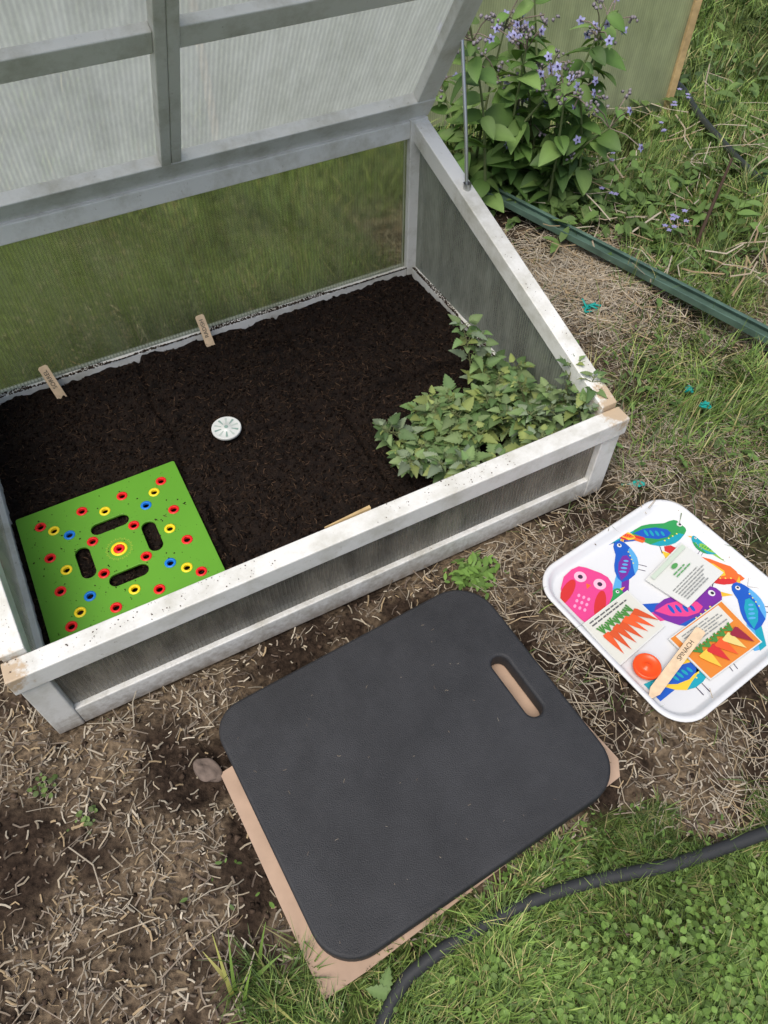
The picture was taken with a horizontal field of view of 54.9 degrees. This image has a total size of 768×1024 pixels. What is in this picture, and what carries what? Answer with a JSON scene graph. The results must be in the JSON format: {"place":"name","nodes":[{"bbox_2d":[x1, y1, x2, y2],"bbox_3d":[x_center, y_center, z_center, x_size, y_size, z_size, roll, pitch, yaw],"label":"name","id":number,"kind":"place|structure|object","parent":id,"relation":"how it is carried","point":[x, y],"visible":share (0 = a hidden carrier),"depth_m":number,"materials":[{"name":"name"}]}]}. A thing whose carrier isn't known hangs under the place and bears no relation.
{"place":"outdoors","nodes":[
{"label":"outdoors","id":0,"kind":"place"},
{"bbox_2d":[0,0,767,1023],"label":"ground","id":1,"kind":"structure","parent":0,"point":[34,886],"depth_m":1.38,"materials":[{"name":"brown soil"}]},
{"bbox_2d":[193,758,222,781],"bbox_3d":[-0.330,0.483,1.382,0.064,0.027,0.041,27,57,12],"label":"stone","id":2,"kind":"object","parent":1,"relation":"on","point":[207,769],"visible":1,"depth_m":1.38,"materials":[{"name":"beige stone"}]},
{"bbox_2d":[203,922,392,1023],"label":"seedling weed","id":3,"kind":"object","parent":1,"relation":"on","point":[381,990],"visible":0.99,"depth_m":1.17,"materials":[{"name":"green plant"}]},
{"bbox_2d":[0,0,629,733],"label":"cold frame","id":4,"kind":"object","parent":1,"relation":"on","point":[170,170],"visible":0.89,"depth_m":1.62,"materials":[{"name":"white paint"}]},
{"bbox_2d":[0,234,607,672],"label":"potting soil","id":5,"kind":"structure","parent":4,"relation":"in","point":[306,396],"depth_m":1.84,"materials":[{"name":"brown soil"}]},
{"bbox_2d":[38,365,66,398],"bbox_3d":[-0.829,-0.316,1.863,0.024,0.115,0.004,-28,34,-8],"label":"plant marker","id":6,"kind":"object","parent":5,"relation":"on","point":[51,381],"visible":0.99,"depth_m":1.85,"materials":[{"name":"brown wood"}]},
{"bbox_2d":[16,461,224,642],"bbox_3d":[-0.564,0.080,1.578,0.362,0.010,0.362,-23,57,-16],"label":"seed spacing template","id":7,"kind":"object","parent":5,"relation":"on","point":[196,553],"visible":0.99,"depth_m":1.58,"materials":[{"name":"green plastic"}]},
{"bbox_2d":[195,314,214,346],"bbox_3d":[-0.474,-0.473,1.982,0.024,0.115,0.004,-25,34,-13],"label":"plant marker","id":8,"kind":"object","parent":5,"relation":"on","point":[204,329],"visible":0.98,"depth_m":1.97,"materials":[{"name":"brown wood"}]},
{"bbox_2d":[211,417,241,440],"bbox_3d":[-0.383,-0.203,1.800,0.072,0.013,0.072,-23,59,-16],"label":"plastic seed dial","id":9,"kind":"object","parent":5,"relation":"on","point":[226,428],"visible":1,"depth_m":1.79,"materials":[{"name":"white plastic"}]},
{"bbox_2d":[372,314,610,483],"bbox_3d":[0.208,-0.234,1.701,0.502,0.241,0.436,-26,57,-18],"label":"leafy herb plant","id":10,"kind":"object","parent":5,"relation":"on","point":[455,430],"visible":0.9,"depth_m":1.71,"materials":[{"name":"green plant"}]},
{"bbox_2d":[0,212,767,1023],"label":"soil clods","id":11,"kind":"object","parent":1,"relation":"on","point":[200,882],"visible":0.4,"depth_m":1.38,"materials":[{"name":"brown soil"}]},
{"bbox_2d":[27,22,767,1023],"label":"clover weeds","id":12,"kind":"object","parent":1,"relation":"on","point":[465,570],"visible":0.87,"depth_m":1.26,"materials":[{"name":"green plant"}]},
{"bbox_2d":[40,0,767,1023],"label":"grass","id":13,"kind":"structure","parent":1,"relation":"on","point":[660,154],"depth_m":1.31,"materials":[{"name":"green plant"}]},
{"bbox_2d":[221,664,619,999],"bbox_3d":[0.080,0.494,1.377,0.659,0.004,0.422,-25,57,-18],"label":"cardboard sheet","id":14,"kind":"object","parent":1,"relation":"on","point":[346,972],"visible":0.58,"depth_m":1.26,"materials":[{"name":"brown cardboard"}]},
{"bbox_2d":[219,590,609,961],"bbox_3d":[0.054,0.443,1.382,0.604,0.044,0.495,-26,57,-18],"label":"kneeling pad","id":15,"kind":"object","parent":14,"relation":"on","point":[399,776],"visible":1,"depth_m":1.34,"materials":[{"name":"plastic"}]},
{"bbox_2d":[431,0,642,226],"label":"borage plant","id":16,"kind":"object","parent":1,"relation":"on","point":[522,150],"visible":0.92,"depth_m":2.29,"materials":[{"name":"green plant"}]},
{"bbox_2d":[426,0,702,125],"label":"polycarbonate screen","id":17,"kind":"object","parent":1,"relation":"on","point":[651,47],"visible":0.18,"depth_m":2.71,"materials":[{"name":"green plastic"}]},
{"bbox_2d":[375,825,767,1023],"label":"garden hose","id":18,"kind":"object","parent":1,"relation":"on","point":[741,841],"visible":0.95,"depth_m":1.24,"materials":[{"name":"rubber"}]},
{"bbox_2d":[581,298,600,312],"bbox_3d":[0.614,-0.608,2.191,0.056,0.021,0.059,0,53,0],"label":"twine scrap","id":19,"kind":"object","parent":1,"relation":"on","point":[589,306],"visible":1,"depth_m":2.19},
{"bbox_2d":[487,186,767,344],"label":"green metal channel","id":20,"kind":"object","parent":1,"relation":"on","point":[721,311],"visible":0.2,"depth_m":2.25,"materials":[{"name":"green metal"}]},
{"bbox_2d":[621,479,644,488],"bbox_3d":[0.599,-0.064,1.776,0.055,0.021,0.026,-8,53,-6],"label":"twine scrap","id":21,"kind":"object","parent":1,"relation":"on","point":[639,485],"visible":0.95,"depth_m":1.77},
{"bbox_2d":[599,88,690,255],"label":"wild flowers","id":22,"kind":"object","parent":1,"relation":"on","point":[673,214],"visible":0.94,"depth_m":2.41,"materials":[{"name":"purple plant"}]},
{"bbox_2d":[542,499,767,722],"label":"serving tray","id":23,"kind":"object","parent":1,"relation":"on","point":[630,552],"visible":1,"depth_m":1.62,"materials":[{"name":"white plastic"}]},
{"bbox_2d":[582,590,664,665],"bbox_3d":[0.504,0.241,1.556,0.150,0.008,0.113,-31,59,-21],"label":"seed packet","id":24,"kind":"object","parent":23,"relation":"on","point":[623,627],"visible":1,"depth_m":1.55,"materials":[{"name":"grey paper"}]},
{"bbox_2d":[632,653,661,679],"bbox_3d":[0.530,0.312,1.493,0.056,0.014,0.056,0,53,0],"label":"plastic seed cap","id":25,"kind":"object","parent":23,"relation":"on","point":[646,666],"visible":1,"depth_m":1.49,"materials":[{"name":"orange plastic"}]},
{"bbox_2d":[649,627,704,697],"bbox_3d":[0.590,0.305,1.494,0.022,0.004,0.200,37,64,24],"label":"plant marker","id":26,"kind":"object","parent":23,"relation":"on","point":[676,662],"visible":1,"depth_m":1.49,"materials":[{"name":"brown wood"}]},
{"bbox_2d":[645,543,722,607],"bbox_3d":[0.662,0.139,1.632,0.143,0.010,0.110,-36,61,-24],"label":"seed packet","id":27,"kind":"object","parent":23,"relation":"on","point":[684,575],"visible":1,"depth_m":1.63,"materials":[{"name":"grey paper"}]},
{"bbox_2d":[668,600,761,679],"bbox_3d":[0.692,0.264,1.538,0.165,0.009,0.115,-29,58,-20],"label":"seed packet","id":28,"kind":"object","parent":23,"relation":"on","point":[729,638],"visible":1,"depth_m":1.53,"materials":[{"name":"orange paper"}]},
{"bbox_2d":[684,385,693,392],"bbox_3d":[0.817,-0.328,1.978,0.024,0.019,0.023,0,53,0],"label":"twine scrap","id":29,"kind":"object","parent":1,"relation":"on","point":[688,390],"visible":0.81,"depth_m":1.98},
{"bbox_2d":[699,401,711,408],"bbox_3d":[0.843,-0.283,1.944,0.035,0.021,0.022,0,53,0],"label":"twine scrap","id":30,"kind":"object","parent":1,"relation":"on","point":[705,404],"visible":0.98,"depth_m":1.94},
{"bbox_2d":[695,158,733,245],"bbox_3d":[1.035,-0.968,2.326,0.013,0.272,0.060,33,59,22],"label":"dead stem","id":31,"kind":"object","parent":1,"relation":"on","point":[702,229],"visible":0.99,"depth_m":2.33,"materials":[{"name":"plant"}]},
{"bbox_2d":[677,81,767,191],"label":"irrigation pipe","id":32,"kind":"object","parent":1,"relation":"on","point":[706,123],"visible":0.5,"depth_m":2.77,"materials":[{"name":"plastic"}]}
]}

